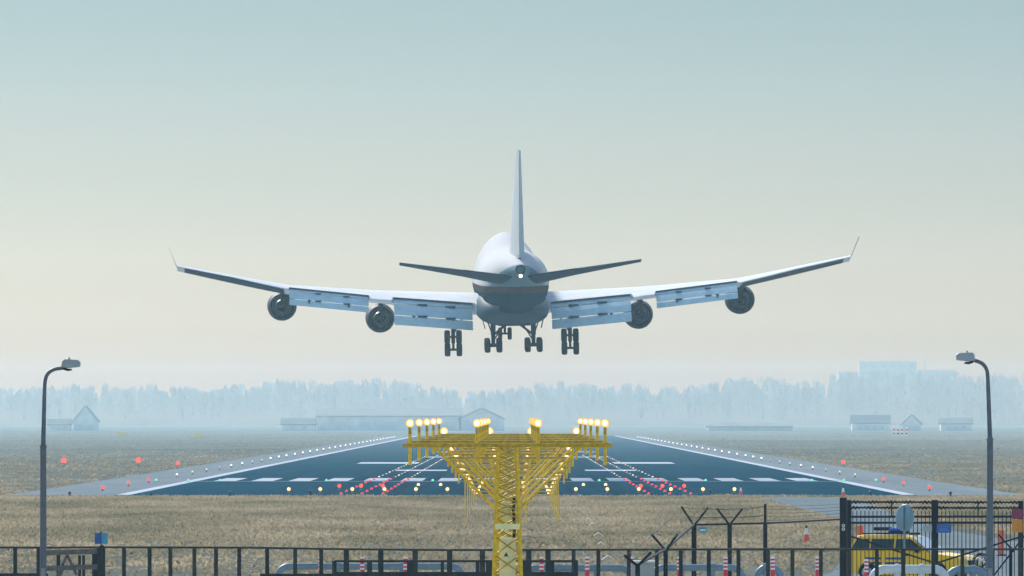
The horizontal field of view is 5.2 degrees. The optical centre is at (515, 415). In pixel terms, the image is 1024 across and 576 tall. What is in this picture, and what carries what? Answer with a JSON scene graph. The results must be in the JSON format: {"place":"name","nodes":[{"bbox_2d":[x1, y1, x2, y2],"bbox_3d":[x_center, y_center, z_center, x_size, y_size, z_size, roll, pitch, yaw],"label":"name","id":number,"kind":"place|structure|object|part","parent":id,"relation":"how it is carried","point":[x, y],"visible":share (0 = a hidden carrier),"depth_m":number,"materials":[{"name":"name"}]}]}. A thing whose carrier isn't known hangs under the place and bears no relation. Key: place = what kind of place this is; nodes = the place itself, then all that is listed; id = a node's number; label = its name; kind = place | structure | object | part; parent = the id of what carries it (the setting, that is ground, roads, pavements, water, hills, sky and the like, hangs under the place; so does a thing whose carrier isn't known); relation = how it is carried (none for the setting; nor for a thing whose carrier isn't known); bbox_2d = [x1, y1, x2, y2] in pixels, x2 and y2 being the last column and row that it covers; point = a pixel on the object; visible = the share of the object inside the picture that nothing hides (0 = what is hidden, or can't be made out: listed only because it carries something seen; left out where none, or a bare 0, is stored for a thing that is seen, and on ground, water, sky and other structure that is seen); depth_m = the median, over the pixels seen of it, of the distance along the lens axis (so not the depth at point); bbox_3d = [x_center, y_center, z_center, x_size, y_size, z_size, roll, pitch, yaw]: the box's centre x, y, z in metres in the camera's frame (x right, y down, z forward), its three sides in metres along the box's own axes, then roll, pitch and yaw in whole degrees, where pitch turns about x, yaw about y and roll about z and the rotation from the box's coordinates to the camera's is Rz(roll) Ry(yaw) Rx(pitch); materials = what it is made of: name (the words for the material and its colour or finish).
{"place":"outdoors","nodes":[
{"label":"outdoors","id":0,"kind":"place"},
{"bbox_2d":[0,434,1023,575],"bbox_3d":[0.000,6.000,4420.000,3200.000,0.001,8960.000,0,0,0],"label":"ground","id":1,"kind":"structure","parent":0,"point":[752,569],"depth_m":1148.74,"materials":[{"name":"brown plant"}]},
{"bbox_2d":[40,358,80,575],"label":"street lamp","id":2,"kind":"object","parent":1,"relation":"on","point":[68,363],"visible":1,"depth_m":345.92,"materials":[{"name":"metal"}]},
{"bbox_2d":[97,545,104,575],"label":"gate post","id":3,"kind":"object","parent":1,"relation":"on","point":[100,560],"visible":1,"depth_m":348.90,"materials":[{"name":"grey metal"}]},
{"bbox_2d":[36,549,96,575],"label":"wooden gate","id":4,"kind":"structure","parent":3,"relation":"attached to","point":[58,568],"depth_m":348.98,"materials":[{"name":"grey wood"}]},
{"bbox_2d":[95,531,107,544],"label":"blue board","id":5,"kind":"object","parent":3,"relation":"on","point":[101,538],"visible":1,"depth_m":348.92,"materials":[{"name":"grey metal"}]},
{"bbox_2d":[360,557,364,571],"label":"striped bollard","id":6,"kind":"object","parent":1,"relation":"on","point":[362,566],"visible":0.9,"depth_m":365.94,"materials":[{"name":"red plastic"}]},
{"bbox_2d":[275,562,463,573],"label":"guard pipe","id":7,"kind":"object","parent":1,"relation":"on","point":[281,569],"visible":0.68,"depth_m":371.91,"materials":[{"name":"grey metal"}]},
{"bbox_2d":[403,557,407,571],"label":"striped bollard","id":8,"kind":"object","parent":1,"relation":"on","point":[405,565],"visible":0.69,"depth_m":365.94,"materials":[{"name":"red plastic"}]},
{"bbox_2d":[332,560,577,575],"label":"bridge barrier","id":9,"kind":"object","parent":1,"relation":"on","point":[411,572],"visible":0.94,"depth_m":349.95,"materials":[{"name":"grey metal"}]},
{"bbox_2d":[403,419,611,575],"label":"approach light mast","id":10,"kind":"object","parent":1,"relation":"on","point":[507,557],"visible":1,"depth_m":315.74,"materials":[{"name":"yellow metal"}]},
{"bbox_2d":[415,419,600,574],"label":"approach light mast","id":11,"kind":"object","parent":1,"relation":"on","point":[596,422],"visible":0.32,"depth_m":345.82,"materials":[{"name":"yellow metal"}]},
{"bbox_2d":[423,418,593,571],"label":"approach light mast","id":12,"kind":"object","parent":1,"relation":"on","point":[426,421],"visible":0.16,"depth_m":375.83,"materials":[{"name":"yellow metal"}]},
{"bbox_2d":[430,418,587,569],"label":"approach light mast","id":13,"kind":"object","parent":1,"relation":"on","point":[584,421],"visible":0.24,"depth_m":405.77,"materials":[{"name":"yellow metal"}]},
{"bbox_2d":[440,427,578,544],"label":"approach light mast","id":14,"kind":"object","parent":1,"relation":"on","point":[444,430],"visible":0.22,"depth_m":465.74,"materials":[{"name":"yellow metal"}]},
{"bbox_2d":[445,448,573,536],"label":"approach light mast","id":15,"kind":"object","parent":1,"relation":"on","point":[529,461],"visible":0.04,"depth_m":495.83,"materials":[{"name":"yellow metal"}]},
{"bbox_2d":[437,418,582,568],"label":"approach light mast","id":16,"kind":"object","parent":1,"relation":"on","point":[439,421],"visible":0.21,"depth_m":435.75,"materials":[{"name":"yellow metal"}]},
{"bbox_2d":[454,455,567,500],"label":"approach light mast","id":17,"kind":"object","parent":1,"relation":"on","point":[520,466],"visible":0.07,"depth_m":555.75,"materials":[{"name":"yellow metal"}]},
{"bbox_2d":[450,448,571,537],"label":"approach light mast","id":18,"kind":"object","parent":1,"relation":"on","point":[529,468],"visible":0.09,"depth_m":525.75,"materials":[{"name":"yellow metal"}]},
{"bbox_2d":[460,463,562,523],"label":"approach light","id":19,"kind":"object","parent":1,"relation":"on","point":[525,489],"visible":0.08,"depth_m":615.98,"materials":[{"name":"yellow paint"}]},
{"bbox_2d":[468,478,554,509],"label":"approach light","id":20,"kind":"object","parent":1,"relation":"on","point":[520,484],"visible":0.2,"depth_m":705.96,"materials":[{"name":"yellow paint"}]},
{"bbox_2d":[457,462,565,504],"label":"approach light mast","id":21,"kind":"object","parent":1,"relation":"on","point":[563,472],"visible":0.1,"depth_m":585.82,"materials":[{"name":"yellow metal"}]},
{"bbox_2d":[0,546,1023,575],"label":"railing","id":22,"kind":"object","parent":1,"relation":"on","point":[415,557],"visible":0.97,"depth_m":354.95,"materials":[{"name":"black metal"}]},
{"bbox_2d":[463,469,561,518],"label":"approach light","id":23,"kind":"object","parent":1,"relation":"on","point":[467,476],"visible":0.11,"depth_m":645.97,"materials":[{"name":"yellow paint"}]},
{"bbox_2d":[470,482,555,505],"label":"approach light","id":24,"kind":"object","parent":1,"relation":"on","point":[521,488],"visible":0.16,"depth_m":735.96,"materials":[{"name":"yellow paint"}]},
{"bbox_2d":[472,486,553,501],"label":"approach light","id":25,"kind":"object","parent":1,"relation":"on","point":[520,491],"visible":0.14,"depth_m":765.96,"materials":[{"name":"yellow paint"}]},
{"bbox_2d":[466,474,560,514],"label":"approach light","id":26,"kind":"object","parent":1,"relation":"on","point":[520,480],"visible":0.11,"depth_m":675.96,"materials":[{"name":"yellow paint"}]},
{"bbox_2d":[474,489,553,498],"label":"approach light","id":27,"kind":"object","parent":1,"relation":"on","point":[520,495],"visible":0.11,"depth_m":795.96,"materials":[{"name":"yellow paint"}]},
{"bbox_2d":[539,557,543,571],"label":"striped bollard","id":28,"kind":"object","parent":1,"relation":"on","point":[541,566],"visible":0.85,"depth_m":365.94,"materials":[{"name":"red plastic"}]},
{"bbox_2d":[531,564,626,575],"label":"guard pipe","id":29,"kind":"object","parent":1,"relation":"on","point":[561,568],"visible":0.6,"depth_m":371.90,"materials":[{"name":"white metal"}]},
{"bbox_2d":[585,557,588,575],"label":"striped bollard","id":30,"kind":"object","parent":1,"relation":"on","point":[586,566],"visible":1,"depth_m":365.94,"materials":[{"name":"red plastic"}]},
{"bbox_2d":[631,560,654,575],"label":"electrical cabinet","id":31,"kind":"object","parent":1,"relation":"on","point":[646,568],"visible":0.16,"depth_m":360.98,"materials":[{"name":"grey metal"}]},
{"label":"door","id":32,"kind":"part","parent":31,"relation":"part of","materials":[{"name":"grey paint"}]},
{"bbox_2d":[677,557,678,575],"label":"striped bollard","id":33,"kind":"object","parent":1,"relation":"on","point":[677,566],"visible":0.45,"depth_m":365.94,"materials":[{"name":"red plastic"}]},
{"bbox_2d":[654,563,744,575],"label":"guard pipe","id":34,"kind":"object","parent":1,"relation":"on","point":[700,567],"visible":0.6,"depth_m":371.91,"materials":[{"name":"white metal"}]},
{"bbox_2d":[723,557,727,575],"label":"striped bollard","id":35,"kind":"object","parent":1,"relation":"on","point":[725,566],"visible":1,"depth_m":365.94,"materials":[{"name":"red plastic"}]},
{"bbox_2d":[624,504,839,575],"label":"security fence","id":36,"kind":"object","parent":1,"relation":"on","point":[692,527],"visible":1,"depth_m":384.92,"materials":[{"name":"black metal"}]},
{"bbox_2d":[699,527,706,531],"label":"notice","id":37,"kind":"object","parent":36,"relation":"attached to","point":[702,529],"visible":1,"depth_m":383.99,"materials":[{"name":"blue metal"}]},
{"bbox_2d":[803,526,809,541],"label":"traffic cone","id":38,"kind":"object","parent":1,"relation":"on","point":[806,536],"visible":0.98,"depth_m":531.56,"materials":[{"name":"orange plastic"}]},
{"bbox_2d":[0,425,1023,439],"bbox_3d":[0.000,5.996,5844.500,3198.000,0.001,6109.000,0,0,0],"label":"field","id":39,"kind":"structure","parent":0,"point":[819,432],"depth_m":3837.65,"materials":[{"name":"green plant"}]},
{"bbox_2d":[47,419,72,430],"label":"shed","id":40,"kind":"structure","parent":39,"relation":"on","point":[59,424],"depth_m":4600.00,"materials":[{"name":"grey"}]},
{"bbox_2d":[72,406,99,430],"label":"farmhouse","id":41,"kind":"object","parent":39,"relation":"on","point":[86,419],"visible":1,"depth_m":4600.00,"materials":[{"name":"grey"}]},
{"bbox_2d":[116,433,127,436],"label":"airfield sign","id":42,"kind":"object","parent":39,"relation":"on","point":[121,434],"visible":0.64,"depth_m":3169.69,"materials":[{"name":"metal"}]},
{"bbox_2d":[280,418,316,430],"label":"shed","id":43,"kind":"structure","parent":39,"relation":"on","point":[298,424],"depth_m":4600.00,"materials":[{"name":"grey"}]},
{"bbox_2d":[316,408,461,430],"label":"hangar","id":44,"kind":"structure","parent":39,"relation":"on","point":[362,419],"depth_m":4600.00,"materials":[{"name":"grey metal"}]},
{"bbox_2d":[335,422,345,426],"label":"door","id":45,"kind":"structure","parent":44,"relation":"in","point":[337,424],"depth_m":4599.94,"materials":[{"name":"grey metal"}]},
{"bbox_2d":[359,422,369,426],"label":"door","id":46,"kind":"structure","parent":44,"relation":"in","point":[361,424],"depth_m":4599.94,"materials":[{"name":"grey metal"}]},
{"bbox_2d":[383,422,393,426],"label":"door","id":47,"kind":"structure","parent":44,"relation":"in","point":[385,424],"depth_m":4599.94,"materials":[{"name":"grey"}]},
{"bbox_2d":[458,408,505,430],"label":"hangar","id":48,"kind":"structure","parent":39,"relation":"on","point":[468,419],"depth_m":4600.00,"materials":[{"name":"grey metal"}]},
{"bbox_2d":[0,368,1023,424],"bbox_3d":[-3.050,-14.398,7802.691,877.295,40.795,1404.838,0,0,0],"label":"distant wood","id":49,"kind":"object","parent":39,"relation":"on","point":[929,402],"visible":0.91,"depth_m":7408.46,"materials":[{"name":"green plant"}]},
{"bbox_2d":[850,415,890,430],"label":"farmhouse","id":50,"kind":"object","parent":39,"relation":"on","point":[870,422],"visible":1,"depth_m":4600.00,"materials":[{"name":"grey"}]},
{"bbox_2d":[900,414,922,430],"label":"farmhouse","id":51,"kind":"object","parent":39,"relation":"on","point":[912,422],"visible":0.92,"depth_m":4600.00,"materials":[{"name":"grey"}]},
{"bbox_2d":[938,418,972,430],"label":"farmhouse","id":52,"kind":"object","parent":39,"relation":"on","point":[955,424],"visible":1,"depth_m":4600.00,"materials":[{"name":"grey"}]},
{"bbox_2d":[0,440,1023,448],"bbox_3d":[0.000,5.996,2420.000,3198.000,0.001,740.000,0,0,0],"label":"mown field","id":53,"kind":"structure","parent":0,"point":[197,444],"depth_m":2356.40,"materials":[{"name":"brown plant"}]},
{"bbox_2d":[0,0,1023,409],"label":"sky","id":54,"kind":"structure","parent":0,"point":[317,143],"materials":[{"name":"blue"}]},
{"bbox_2d":[112,436,914,495],"bbox_3d":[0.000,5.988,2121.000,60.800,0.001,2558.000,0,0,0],"label":"runway","id":55,"kind":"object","parent":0,"point":[344,464],"visible":0.6,"depth_m":1108.54,"materials":[{"name":"grey asphalt"}]},
{"bbox_2d":[118,436,914,494],"bbox_3d":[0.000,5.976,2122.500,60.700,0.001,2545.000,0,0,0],"label":"runway marking","id":56,"kind":"object","parent":55,"relation":"on","point":[572,479],"visible":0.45,"depth_m":1070.92,"materials":[{"name":"white paint"}]},
{"bbox_2d":[169,150,858,356],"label":"airliner","id":57,"kind":"object","parent":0,"point":[510,276],"visible":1,"depth_m":1057.20,"materials":[{"name":"metal"}]},
{"bbox_2d":[11,436,1017,495],"bbox_3d":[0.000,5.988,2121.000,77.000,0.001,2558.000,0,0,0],"label":"runway shoulder","id":58,"kind":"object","parent":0,"point":[116,486],"visible":0.89,"depth_m":1166.38},
{"bbox_2d":[706,423,792,430],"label":"barn","id":59,"kind":"structure","parent":0,"point":[749,426],"depth_m":4600.00,"materials":[{"name":"grey"}]},
{"bbox_2d":[837,372,857,390],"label":"tower block","id":60,"kind":"structure","parent":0,"point":[842,374],"depth_m":8650.00,"materials":[{"name":"grey concrete"}]},
{"bbox_2d":[858,361,916,410],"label":"tower block","id":61,"kind":"structure","parent":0,"point":[908,369],"depth_m":8620.00,"materials":[{"name":"grey concrete"}]},
{"bbox_2d":[764,497,1023,575],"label":"service road","id":62,"kind":"structure","parent":0,"point":[975,541],"depth_m":591.29,"materials":[{"name":"grey asphalt"}]},
{"bbox_2d":[754,563,783,575],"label":"guard pipe","id":63,"kind":"object","parent":62,"relation":"on","point":[760,570],"visible":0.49,"depth_m":371.91,"materials":[{"name":"white metal"}]},
{"bbox_2d":[771,557,774,575],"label":"striped bollard","id":64,"kind":"object","parent":62,"relation":"on","point":[772,566],"visible":1,"depth_m":365.94,"materials":[{"name":"red plastic"}]},
{"bbox_2d":[815,557,818,575],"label":"striped bollard","id":65,"kind":"object","parent":62,"relation":"on","point":[816,566],"visible":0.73,"depth_m":365.94,"materials":[{"name":"red plastic"}]},
{"bbox_2d":[841,486,844,497],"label":"traffic cone","id":66,"kind":"object","parent":62,"relation":"on","point":[843,493],"visible":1,"depth_m":823.44,"materials":[{"name":"orange plastic"}]},
{"bbox_2d":[840,498,846,575],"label":"gate pillar","id":67,"kind":"structure","parent":62,"relation":"on","point":[843,535],"depth_m":379.88,"materials":[{"name":"black metal"}]},
{"bbox_2d":[857,526,862,535],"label":"marker post","id":68,"kind":"object","parent":62,"relation":"on","point":[858,530],"visible":0.14,"depth_m":451.91,"materials":[{"name":"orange plastic"}]},
{"bbox_2d":[864,559,868,575],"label":"striped bollard","id":69,"kind":"object","parent":62,"relation":"on","point":[866,567],"visible":1,"depth_m":365.94,"materials":[{"name":"red plastic"}]},
{"bbox_2d":[896,504,913,547],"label":"round sign","id":70,"kind":"object","parent":62,"relation":"on","point":[904,517],"visible":0.98,"depth_m":363.97,"materials":[{"name":"metal"}]},
{"bbox_2d":[869,564,948,575],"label":"guard pipe","id":71,"kind":"object","parent":62,"relation":"on","point":[919,570],"visible":0.9,"depth_m":371.87,"materials":[{"name":"metal"}]},
{"bbox_2d":[851,527,983,575],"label":"estate car","id":72,"kind":"object","parent":62,"relation":"on","point":[878,538],"visible":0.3,"depth_m":403.60,"materials":[{"name":"yellow paint"}]},
{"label":"side window","id":73,"kind":"part","parent":72,"relation":"part of","materials":[{"name":"black glass"}]},
{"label":"side window","id":74,"kind":"part","parent":72,"relation":"part of","materials":[{"name":"black glass"}]},
{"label":"side window","id":75,"kind":"part","parent":72,"relation":"part of","materials":[{"name":"black glass"}]},
{"bbox_2d":[847,500,1022,575],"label":"barred gate","id":76,"kind":"structure","parent":62,"relation":"on","point":[934,516],"depth_m":379.96,"materials":[{"name":"black metal"}]},
{"bbox_2d":[923,525,931,531],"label":"grey sign","id":77,"kind":"object","parent":76,"relation":"attached to","point":[927,528],"visible":1,"depth_m":379.39,"materials":[{"name":"metal"}]},
{"bbox_2d":[937,524,950,532],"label":"blue sign","id":78,"kind":"object","parent":76,"relation":"attached to","point":[943,528],"visible":1,"depth_m":379.39,"materials":[{"name":"metal"}]},
{"bbox_2d":[948,565,986,575],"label":"guard pipe","id":79,"kind":"object","parent":62,"relation":"on","point":[973,570],"visible":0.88,"depth_m":372.89,"materials":[{"name":"white metal"}]},
{"bbox_2d":[956,351,993,575],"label":"street lamp","id":80,"kind":"object","parent":62,"relation":"on","point":[969,357],"visible":1,"depth_m":345.92,"materials":[{"name":"metal"}]},
{"bbox_2d":[972,553,986,570],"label":"wire coil","id":81,"kind":"object","parent":62,"relation":"on","point":[979,555],"visible":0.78,"depth_m":376.01,"materials":[{"name":"metal"}]},
{"bbox_2d":[996,530,1005,555],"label":"marker post","id":82,"kind":"object","parent":62,"relation":"on","point":[1000,545],"visible":0.64,"depth_m":479.89,"materials":[{"name":"orange plastic"}]},
{"bbox_2d":[994,534,1023,575],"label":"gate stay","id":83,"kind":"object","parent":62,"relation":"on","point":[1009,556],"visible":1,"depth_m":375.98,"materials":[{"name":"black paint"}]},
{"bbox_2d":[1012,509,1022,547],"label":"warning board","id":84,"kind":"object","parent":62,"relation":"on","point":[1017,520],"visible":1,"depth_m":377.99,"materials":[{"name":"red paint"}]},
{"bbox_2d":[917,366,955,391],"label":"tower block","id":85,"kind":"structure","parent":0,"point":[927,373],"depth_m":8650.00,"materials":[{"name":"concrete"}]}
]}

